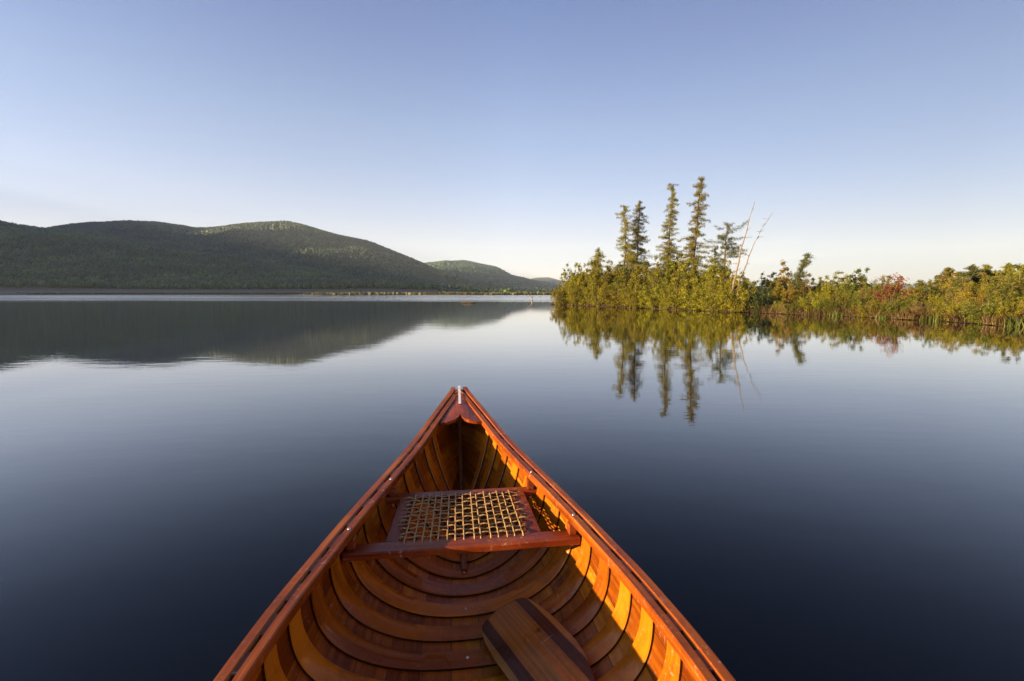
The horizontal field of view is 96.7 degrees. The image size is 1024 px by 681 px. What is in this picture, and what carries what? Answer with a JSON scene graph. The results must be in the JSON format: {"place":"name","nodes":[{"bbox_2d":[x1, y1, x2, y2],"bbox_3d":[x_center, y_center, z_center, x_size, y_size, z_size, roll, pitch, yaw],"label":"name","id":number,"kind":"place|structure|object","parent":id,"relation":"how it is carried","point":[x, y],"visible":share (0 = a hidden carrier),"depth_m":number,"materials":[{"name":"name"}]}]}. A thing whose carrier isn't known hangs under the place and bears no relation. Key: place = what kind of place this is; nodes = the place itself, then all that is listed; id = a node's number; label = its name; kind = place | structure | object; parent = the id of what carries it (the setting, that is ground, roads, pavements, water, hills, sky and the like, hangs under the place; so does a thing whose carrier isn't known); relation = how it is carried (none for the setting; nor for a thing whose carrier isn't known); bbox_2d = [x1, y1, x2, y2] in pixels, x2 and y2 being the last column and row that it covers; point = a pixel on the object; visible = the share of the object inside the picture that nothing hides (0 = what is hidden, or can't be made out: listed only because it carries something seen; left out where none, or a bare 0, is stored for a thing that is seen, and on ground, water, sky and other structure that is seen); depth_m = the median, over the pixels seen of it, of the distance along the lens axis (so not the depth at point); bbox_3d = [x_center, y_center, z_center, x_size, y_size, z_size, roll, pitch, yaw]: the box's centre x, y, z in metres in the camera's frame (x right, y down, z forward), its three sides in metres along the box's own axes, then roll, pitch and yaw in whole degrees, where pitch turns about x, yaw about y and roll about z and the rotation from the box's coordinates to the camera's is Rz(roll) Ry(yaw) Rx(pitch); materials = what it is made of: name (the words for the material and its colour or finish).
{"place":"outdoors","nodes":[
{"label":"outdoors","id":0,"kind":"place"},
{"bbox_2d":[0,237,438,294],"bbox_3d":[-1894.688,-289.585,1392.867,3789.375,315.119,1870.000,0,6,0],"label":"hillside","id":1,"kind":"structure","parent":0,"point":[5,290],"depth_m":633.20,"materials":[{"name":"plant"}]},
{"bbox_2d":[0,220,512,291],"bbox_3d":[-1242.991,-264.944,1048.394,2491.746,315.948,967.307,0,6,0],"label":"forest","id":2,"kind":"object","parent":1,"relation":"on","point":[110,268],"visible":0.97,"depth_m":894.81,"materials":[{"name":"plant"}]},
{"bbox_2d":[48,294,461,294],"bbox_3d":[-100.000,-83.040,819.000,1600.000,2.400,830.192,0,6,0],"label":"marsh ground","id":3,"kind":"structure","parent":0,"point":[191,294],"depth_m":507.39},
{"bbox_2d":[10,292,340,294],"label":"shore brush","id":4,"kind":"object","parent":3,"relation":"on","point":[47,293],"visible":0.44,"depth_m":541.01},
{"bbox_2d":[305,292,551,294],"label":"marsh grass","id":5,"kind":"structure","parent":3,"relation":"on","point":[428,293],"depth_m":437.90,"materials":[{"name":"plant"}]},
{"bbox_2d":[347,289,553,292],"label":"shore woods","id":6,"kind":"object","parent":3,"relation":"on","point":[506,290],"visible":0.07,"depth_m":596.45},
{"bbox_2d":[89,226,495,291],"bbox_3d":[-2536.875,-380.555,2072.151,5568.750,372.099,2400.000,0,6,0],"label":"mountain","id":7,"kind":"structure","parent":0,"point":[310,242],"depth_m":1723.91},
{"bbox_2d":[46,220,545,291],"bbox_3d":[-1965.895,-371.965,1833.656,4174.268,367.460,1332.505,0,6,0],"label":"forest","id":8,"kind":"object","parent":7,"relation":"on","point":[178,236],"visible":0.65,"depth_m":1764.88,"materials":[{"name":"plant"}]},
{"bbox_2d":[0,295,1023,680],"bbox_3d":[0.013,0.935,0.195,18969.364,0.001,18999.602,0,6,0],"label":"lake water","id":9,"kind":"structure","parent":0,"point":[186,483],"depth_m":2.65,"materials":[{"name":"liquid"}]},
{"bbox_2d":[213,386,735,680],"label":"canoe","id":10,"kind":"object","parent":9,"relation":"on","point":[461,522],"visible":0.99,"depth_m":1.38,"materials":[{"name":"brown wood"}]},
{"bbox_2d":[482,598,594,680],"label":"paddle","id":11,"kind":"object","parent":10,"relation":"on","point":[526,639],"visible":1,"depth_m":1.23,"materials":[{"name":"brown wood"}]},
{"bbox_2d":[1003,313,1023,326],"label":"reed clump","id":12,"kind":"object","parent":9,"relation":"in","point":[1011,321],"visible":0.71,"depth_m":13.46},
{"bbox_2d":[0,0,1023,285],"label":"sky","id":13,"kind":"structure","parent":0,"point":[886,137],"materials":[{"name":"blue"}]},
{"bbox_2d":[532,277,941,293],"bbox_3d":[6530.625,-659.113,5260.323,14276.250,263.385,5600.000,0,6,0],"label":"distant hills","id":14,"kind":"structure","parent":0,"point":[550,280],"depth_m":5307.15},
{"bbox_2d":[568,300,1022,326],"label":"peninsula ground","id":15,"kind":"structure","parent":0,"point":[781,313],"depth_m":21.46,"materials":[{"name":"soil"}]},
{"bbox_2d":[548,279,573,304],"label":"shrub","id":16,"kind":"object","parent":15,"relation":"on","point":[555,295],"visible":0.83,"depth_m":39.86,"materials":[{"name":"green plant"}]},
{"bbox_2d":[558,262,588,294],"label":"shrub","id":17,"kind":"object","parent":15,"relation":"on","point":[572,275],"visible":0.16,"depth_m":43.47,"materials":[{"name":"green plant"}]},
{"bbox_2d":[565,278,591,305],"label":"shrub","id":18,"kind":"object","parent":15,"relation":"on","point":[573,300],"visible":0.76,"depth_m":38.23,"materials":[{"name":"green plant"}]},
{"bbox_2d":[569,260,603,291],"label":"shrub","id":19,"kind":"object","parent":15,"relation":"on","point":[586,274],"visible":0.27,"depth_m":41.48,"materials":[{"name":"green plant"}]},
{"bbox_2d":[577,260,603,292],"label":"shrub","id":20,"kind":"object","parent":15,"relation":"on","point":[593,264],"visible":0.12,"depth_m":42.25,"materials":[{"name":"green plant"}]},
{"bbox_2d":[581,275,610,306],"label":"shrub","id":21,"kind":"object","parent":15,"relation":"on","point":[594,298],"visible":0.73,"depth_m":35.44,"materials":[{"name":"green plant"}]},
{"bbox_2d":[585,247,610,279],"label":"spruce tree","id":22,"kind":"object","parent":15,"relation":"on","point":[599,255],"visible":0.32,"depth_m":43.40,"materials":[{"name":"green plant"}]},
{"bbox_2d":[587,270,619,290],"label":"shrub","id":23,"kind":"object","parent":15,"relation":"on","point":[603,280],"visible":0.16,"depth_m":40.39,"materials":[{"name":"green plant"}]},
{"bbox_2d":[596,260,626,285],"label":"shrub","id":24,"kind":"object","parent":15,"relation":"on","point":[609,267],"visible":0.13,"depth_m":42.86,"materials":[{"name":"green plant"}]},
{"bbox_2d":[598,279,635,306],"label":"shrub","id":25,"kind":"object","parent":15,"relation":"on","point":[612,299],"visible":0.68,"depth_m":33.63,"materials":[{"name":"green plant"}]},
{"bbox_2d":[605,264,631,283],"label":"shrub","id":26,"kind":"object","parent":15,"relation":"on","point":[620,265],"visible":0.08,"depth_m":43.19,"materials":[{"name":"green plant"}]},
{"bbox_2d":[610,275,633,291],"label":"shrub","id":27,"kind":"object","parent":15,"relation":"on","point":[614,288],"visible":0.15,"depth_m":38.55,"materials":[{"name":"green plant"}]},
{"bbox_2d":[603,204,648,278],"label":"spruce tree","id":28,"kind":"object","parent":15,"relation":"on","point":[626,247],"visible":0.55,"depth_m":48.76,"materials":[{"name":"green plant"}]},
{"bbox_2d":[609,255,651,288],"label":"shrub","id":29,"kind":"object","parent":15,"relation":"on","point":[643,270],"visible":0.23,"depth_m":41.42,"materials":[{"name":"green plant"}]},
{"bbox_2d":[617,279,652,307],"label":"shrub","id":30,"kind":"object","parent":15,"relation":"on","point":[633,301],"visible":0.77,"depth_m":31.27,"materials":[{"name":"green plant"}]},
{"bbox_2d":[617,200,659,278],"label":"spruce tree","id":31,"kind":"object","parent":15,"relation":"on","point":[636,227],"visible":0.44,"depth_m":49.73,"materials":[{"name":"green plant"}]},
{"bbox_2d":[551,302,739,311],"bbox_3d":[8.357,-2.607,33.883,2.578,0.200,21.840,-3,6,-23],"label":"sedge","id":32,"kind":"object","parent":15,"relation":"on","point":[586,304],"visible":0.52,"depth_m":32.49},
{"bbox_2d":[639,274,666,300],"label":"shrub","id":33,"kind":"object","parent":15,"relation":"on","point":[653,276],"visible":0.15,"depth_m":36.62,"materials":[{"name":"green plant"}]},
{"bbox_2d":[632,255,675,291],"bbox_3d":[12.540,-5.216,39.928,4.160,4.460,4.352,4,7,37],"label":"shrub","id":34,"kind":"object","parent":15,"relation":"on","point":[657,272],"visible":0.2,"depth_m":39.07,"materials":[{"name":"green plant"}]},
{"bbox_2d":[636,279,673,308],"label":"shrub","id":35,"kind":"object","parent":15,"relation":"on","point":[651,302],"visible":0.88,"depth_m":30.11,"materials":[{"name":"green plant"}]},
{"bbox_2d":[652,183,684,274],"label":"spruce tree","id":36,"kind":"object","parent":15,"relation":"on","point":[667,253],"visible":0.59,"depth_m":48.77,"materials":[{"name":"green plant"}]},
{"bbox_2d":[659,282,688,309],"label":"shrub","id":37,"kind":"object","parent":15,"relation":"on","point":[667,303],"visible":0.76,"depth_m":28.08,"materials":[{"name":"green plant"}]},
{"bbox_2d":[670,264,689,295],"bbox_3d":[12.387,-4.115,33.644,1.716,3.145,1.519,4,7,32],"label":"sapling","id":38,"kind":"object","parent":15,"relation":"on","point":[676,280],"visible":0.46,"depth_m":33.76,"materials":[{"name":"green plant"}]},
{"bbox_2d":[662,255,700,283],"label":"shrub","id":39,"kind":"object","parent":15,"relation":"on","point":[681,262],"visible":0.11,"depth_m":39.36,"materials":[{"name":"green plant"}]},
{"bbox_2d":[666,252,697,294],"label":"shrub","id":40,"kind":"object","parent":15,"relation":"on","point":[674,263],"visible":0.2,"depth_m":38.54,"materials":[{"name":"green plant"}]},
{"bbox_2d":[668,261,706,287],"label":"shrub","id":41,"kind":"object","parent":15,"relation":"on","point":[686,276],"visible":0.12,"depth_m":37.68,"materials":[{"name":"green plant"}]},
{"bbox_2d":[668,279,711,309],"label":"shrub","id":42,"kind":"object","parent":15,"relation":"on","point":[689,297],"visible":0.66,"depth_m":27.00,"materials":[{"name":"green plant"}]},
{"bbox_2d":[678,259,707,285],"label":"shrub","id":43,"kind":"object","parent":15,"relation":"on","point":[696,271],"visible":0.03,"depth_m":38.77,"materials":[{"name":"green plant"}]},
{"bbox_2d":[668,176,718,275],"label":"spruce tree","id":44,"kind":"object","parent":15,"relation":"on","point":[693,247],"visible":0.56,"depth_m":45.96,"materials":[{"name":"green plant"}]},
{"bbox_2d":[687,256,729,288],"bbox_3d":[15.030,-4.535,35.491,3.986,3.914,4.170,2,6,19],"label":"shrub","id":45,"kind":"object","parent":15,"relation":"on","point":[710,269],"visible":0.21,"depth_m":34.61,"materials":[{"name":"green plant"}]},
{"bbox_2d":[692,272,729,294],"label":"shrub","id":46,"kind":"object","parent":15,"relation":"on","point":[710,278],"visible":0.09,"depth_m":31.59,"materials":[{"name":"green plant"}]},
{"bbox_2d":[686,277,738,311],"bbox_3d":[11.304,-2.564,25.535,2.973,2.012,2.773,4,7,34],"label":"shrub","id":47,"kind":"object","parent":15,"relation":"on","point":[710,303],"visible":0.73,"depth_m":25.27,"materials":[{"name":"green plant"}]},
{"bbox_2d":[705,247,721,268],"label":"pine tree","id":48,"kind":"object","parent":15,"relation":"on","point":[715,252],"visible":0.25,"depth_m":45.32,"materials":[{"name":"green plant"}]},
{"bbox_2d":[700,259,751,289],"bbox_3d":[16.329,-4.416,34.606,3.872,3.609,3.611,1,6,7],"label":"shrub","id":49,"kind":"object","parent":15,"relation":"on","point":[727,271],"visible":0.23,"depth_m":34.10,"materials":[{"name":"green plant"}]},
{"bbox_2d":[704,220,748,284],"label":"pine tree","id":50,"kind":"object","parent":15,"relation":"on","point":[728,247],"visible":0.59,"depth_m":43.01,"materials":[{"name":"green plant"}]},
{"bbox_2d":[711,275,761,311],"bbox_3d":[11.972,-2.446,24.059,2.582,2.081,2.768,0,6,-5],"label":"shrub","id":51,"kind":"object","parent":15,"relation":"on","point":[736,304],"visible":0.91,"depth_m":23.90,"materials":[{"name":"green plant"}]},
{"bbox_2d":[728,270,753,293],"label":"shrub","id":52,"kind":"object","parent":15,"relation":"on","point":[743,283],"visible":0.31,"depth_m":32.62,"materials":[{"name":"green plant"}]},
{"bbox_2d":[730,202,754,291],"bbox_3d":[15.405,-5.969,30.594,1.276,6.530,1.102,-3,6,-26],"label":"dead tree","id":53,"kind":"object","parent":15,"relation":"on","point":[736,270],"visible":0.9,"depth_m":30.55,"materials":[{"name":"brown wood"}]},
{"bbox_2d":[734,214,771,290],"bbox_3d":[16.438,-5.735,31.207,2.435,5.890,0.428,-1,6,-8],"label":"dead tree","id":54,"kind":"object","parent":15,"relation":"on","point":[749,255],"visible":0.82,"depth_m":31.18,"materials":[{"name":"brown wood"}]},
{"bbox_2d":[743,285,779,312],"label":"shrub","id":55,"kind":"object","parent":15,"relation":"on","point":[764,298],"visible":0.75,"depth_m":23.25,"materials":[{"name":"green plant"}]},
{"bbox_2d":[747,272,788,295],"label":"shrub","id":56,"kind":"object","parent":15,"relation":"on","point":[768,282],"visible":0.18,"depth_m":31.70,"materials":[{"name":"green plant"}]},
{"bbox_2d":[766,277,782,297],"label":"shrub","id":57,"kind":"object","parent":15,"relation":"on","point":[771,282],"visible":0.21,"depth_m":27.72,"materials":[{"name":"green plant"}]},
{"bbox_2d":[767,282,787,302],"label":"shrub","id":58,"kind":"object","parent":15,"relation":"on","point":[777,295],"visible":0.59,"depth_m":24.24,"materials":[{"name":"green plant"}]},
{"bbox_2d":[767,260,803,291],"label":"shrub","id":59,"kind":"object","parent":15,"relation":"on","point":[784,278],"visible":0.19,"depth_m":31.60,"materials":[{"name":"green plant"}]},
{"bbox_2d":[784,289,795,304],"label":"shrub","id":60,"kind":"object","parent":15,"relation":"on","point":[792,296],"visible":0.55,"depth_m":24.08,"materials":[{"name":"green plant"}]},
{"bbox_2d":[779,281,803,302],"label":"shrub","id":61,"kind":"object","parent":15,"relation":"on","point":[794,291],"visible":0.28,"depth_m":26.19,"materials":[{"name":"green plant"}]},
{"bbox_2d":[782,294,811,313],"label":"shrub","id":62,"kind":"object","parent":15,"relation":"on","point":[795,302],"visible":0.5,"depth_m":21.21,"materials":[{"name":"green plant"}]},
{"bbox_2d":[786,252,814,299],"bbox_3d":[17.990,-3.711,28.784,2.080,3.702,1.743,-1,6,-12],"label":"spruce tree","id":63,"kind":"object","parent":15,"relation":"on","point":[803,264],"visible":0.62,"depth_m":28.61,"materials":[{"name":"green plant"}]},
{"bbox_2d":[796,291,821,311],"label":"shrub","id":64,"kind":"object","parent":15,"relation":"on","point":[802,304],"visible":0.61,"depth_m":21.01,"materials":[{"name":"green plant"}]},
{"bbox_2d":[798,274,819,296],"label":"shrub","id":65,"kind":"object","parent":15,"relation":"on","point":[809,288],"visible":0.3,"depth_m":29.49,"materials":[{"name":"green plant"}]},
{"bbox_2d":[811,295,835,314],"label":"shrub","id":66,"kind":"object","parent":15,"relation":"on","point":[823,302],"visible":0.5,"depth_m":20.59,"materials":[{"name":"green plant"}]},
{"bbox_2d":[810,291,836,303],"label":"shrub","id":67,"kind":"object","parent":15,"relation":"on","point":[829,296],"visible":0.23,"depth_m":22.85,"materials":[{"name":"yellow plant"}]},
{"bbox_2d":[814,275,835,298],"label":"shrub","id":68,"kind":"object","parent":15,"relation":"on","point":[817,289],"visible":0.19,"depth_m":28.92,"materials":[{"name":"green plant"}]},
{"bbox_2d":[820,295,850,314],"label":"shrub","id":69,"kind":"object","parent":15,"relation":"on","point":[846,300],"visible":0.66,"depth_m":20.06,"materials":[{"name":"green plant"}]},
{"bbox_2d":[808,270,864,298],"bbox_3d":[20.259,-3.208,28.337,3.085,2.340,2.878,-4,7,-34],"label":"shrub","id":70,"kind":"object","parent":15,"relation":"on","point":[822,288],"visible":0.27,"depth_m":28.27,"materials":[{"name":"green plant"}]},
{"bbox_2d":[826,288,849,304],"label":"shrub","id":71,"kind":"object","parent":15,"relation":"on","point":[840,298],"visible":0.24,"depth_m":22.74,"materials":[{"name":"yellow plant"}]},
{"bbox_2d":[830,277,859,300],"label":"shrub","id":72,"kind":"object","parent":15,"relation":"on","point":[844,286],"visible":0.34,"depth_m":25.41,"materials":[{"name":"green plant"}]},
{"bbox_2d":[845,287,861,304],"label":"shrub","id":73,"kind":"object","parent":15,"relation":"on","point":[850,293],"visible":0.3,"depth_m":22.63,"materials":[{"name":"green plant"}]},
{"bbox_2d":[846,269,872,289],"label":"shrub","id":74,"kind":"object","parent":15,"relation":"on","point":[860,280],"visible":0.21,"depth_m":28.21,"materials":[{"name":"green plant"}]},
{"bbox_2d":[849,285,879,307],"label":"shrub","id":75,"kind":"object","parent":15,"relation":"on","point":[856,299],"visible":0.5,"depth_m":21.61,"materials":[{"name":"green plant"}]},
{"bbox_2d":[850,267,888,302],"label":"shrub","id":76,"kind":"object","parent":15,"relation":"on","point":[862,282],"visible":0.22,"depth_m":28.06,"materials":[{"name":"green plant"}]},
{"bbox_2d":[855,294,890,316],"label":"shrub","id":77,"kind":"object","parent":15,"relation":"on","point":[875,303],"visible":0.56,"depth_m":18.65,"materials":[{"name":"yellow plant"}]},
{"bbox_2d":[738,302,1023,325],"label":"sedge","id":78,"kind":"object","parent":15,"relation":"on","point":[953,316],"visible":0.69,"depth_m":17.25,"materials":[{"name":"plant"}]},
{"bbox_2d":[868,275,916,298],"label":"shrub","id":79,"kind":"object","parent":15,"relation":"on","point":[894,287],"visible":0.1,"depth_m":27.09,"materials":[{"name":"plant"}]},
{"bbox_2d":[869,272,925,302],"bbox_3d":[17.608,-2.232,20.920,2.283,1.739,1.189,0,6,0],"label":"maple sapling","id":80,"kind":"object","parent":15,"relation":"on","point":[891,291],"visible":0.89,"depth_m":20.82,"materials":[{"name":"red plant"}]},
{"bbox_2d":[879,292,918,316],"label":"shrub","id":81,"kind":"object","parent":15,"relation":"on","point":[902,305],"visible":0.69,"depth_m":17.75,"materials":[{"name":"green plant"}]},
{"bbox_2d":[904,280,954,306],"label":"shrub","id":82,"kind":"object","parent":15,"relation":"on","point":[920,291],"visible":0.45,"depth_m":21.89,"materials":[{"name":"green plant"}]},
{"bbox_2d":[924,290,942,309],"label":"shrub","id":83,"kind":"object","parent":15,"relation":"on","point":[932,296],"visible":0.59,"depth_m":19.20,"materials":[{"name":"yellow plant"}]},
{"bbox_2d":[916,274,971,291],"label":"shrub","id":84,"kind":"object","parent":15,"relation":"on","point":[933,281],"visible":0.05,"depth_m":31.02,"materials":[{"name":"green plant"}]},
{"bbox_2d":[926,280,965,306],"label":"shrub","id":85,"kind":"object","parent":15,"relation":"on","point":[948,291],"visible":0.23,"depth_m":21.68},
{"bbox_2d":[936,272,964,293],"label":"shrub","id":86,"kind":"object","parent":15,"relation":"on","point":[954,278],"visible":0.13,"depth_m":25.28,"materials":[{"name":"green plant"}]},
{"bbox_2d":[930,289,972,320],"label":"shrub","id":87,"kind":"object","parent":15,"relation":"on","point":[953,308],"visible":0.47,"depth_m":15.97,"materials":[{"name":"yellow plant"}]},
{"bbox_2d":[933,267,974,285],"bbox_3d":[37.912,-4.602,39.258,3.141,3.627,3.845,0,6,0],"label":"tree","id":88,"kind":"object","parent":15,"relation":"on","point":[946,271],"visible":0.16,"depth_m":39.51,"materials":[{"name":"green plant"}]},
{"bbox_2d":[941,272,990,296],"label":"shrub","id":89,"kind":"object","parent":15,"relation":"on","point":[956,284],"visible":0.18,"depth_m":24.51,"materials":[{"name":"green plant"}]},
{"bbox_2d":[951,283,981,303],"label":"shrub","id":90,"kind":"object","parent":15,"relation":"on","point":[966,289],"visible":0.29,"depth_m":20.86,"materials":[{"name":"green plant"}]},
{"bbox_2d":[955,264,993,287],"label":"tree","id":91,"kind":"object","parent":15,"relation":"on","point":[973,273],"visible":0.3,"depth_m":41.32,"materials":[{"name":"green plant"}]},
{"bbox_2d":[964,276,991,299],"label":"shrub","id":92,"kind":"object","parent":15,"relation":"on","point":[977,292],"visible":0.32,"depth_m":20.93,"materials":[{"name":"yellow plant"}]},
{"bbox_2d":[972,291,991,307],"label":"shrub","id":93,"kind":"object","parent":15,"relation":"on","point":[982,299],"visible":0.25,"depth_m":17.57,"materials":[{"name":"green plant"}]},
{"bbox_2d":[958,292,1017,323],"bbox_3d":[15.162,-1.012,14.488,1.457,1.056,1.562,4,7,34],"label":"shrub","id":94,"kind":"object","parent":15,"relation":"on","point":[986,309],"visible":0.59,"depth_m":14.55,"materials":[{"name":"green plant"}]},
{"bbox_2d":[978,263,998,284],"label":"conifer tree","id":95,"kind":"object","parent":15,"relation":"on","point":[987,268],"visible":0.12,"depth_m":42.31,"materials":[{"name":"green plant"}]},
{"bbox_2d":[981,291,1004,308],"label":"shrub","id":96,"kind":"object","parent":15,"relation":"on","point":[996,298],"visible":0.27,"depth_m":16.45,"materials":[{"name":"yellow plant"}]},
{"bbox_2d":[978,264,1023,297],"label":"shrub","id":97,"kind":"object","parent":15,"relation":"on","point":[1002,284],"visible":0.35,"depth_m":22.15,"materials":[{"name":"green plant"}]},
{"bbox_2d":[990,262,1017,287],"bbox_3d":[43.365,-4.669,39.805,4.327,4.301,2.891,0,6,0],"label":"tree","id":98,"kind":"object","parent":15,"relation":"on","point":[1008,267],"visible":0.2,"depth_m":39.62,"materials":[{"name":"green plant"}]},
{"bbox_2d":[988,301,1021,319],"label":"shrub","id":99,"kind":"object","parent":15,"relation":"on","point":[1008,309],"visible":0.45,"depth_m":13.85,"materials":[{"name":"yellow plant"}]},
{"bbox_2d":[987,278,1023,308],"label":"shrub","id":100,"kind":"object","parent":15,"relation":"on","point":[1010,290],"visible":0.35,"depth_m":18.43,"materials":[{"name":"green plant"}]},
{"bbox_2d":[993,297,1023,321],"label":"shrub","id":101,"kind":"object","parent":15,"relation":"on","point":[1018,305],"visible":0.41,"depth_m":13.79,"materials":[{"name":"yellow plant"}]},
{"bbox_2d":[1012,264,1023,286],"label":"conifer tree","id":102,"kind":"object","parent":15,"relation":"on","point":[1016,273],"visible":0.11,"depth_m":37.64,"materials":[{"name":"green plant"}]},
{"bbox_3d":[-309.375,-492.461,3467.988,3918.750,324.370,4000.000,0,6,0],"label":"far mountain","id":103,"kind":"structure","parent":0,"visible":0},
{"bbox_2d":[426,260,560,291],"bbox_3d":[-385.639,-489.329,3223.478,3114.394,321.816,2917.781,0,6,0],"label":"forest","id":104,"kind":"object","parent":103,"relation":"on","point":[481,272],"visible":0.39,"depth_m":2950.20,"materials":[{"name":"plant"}]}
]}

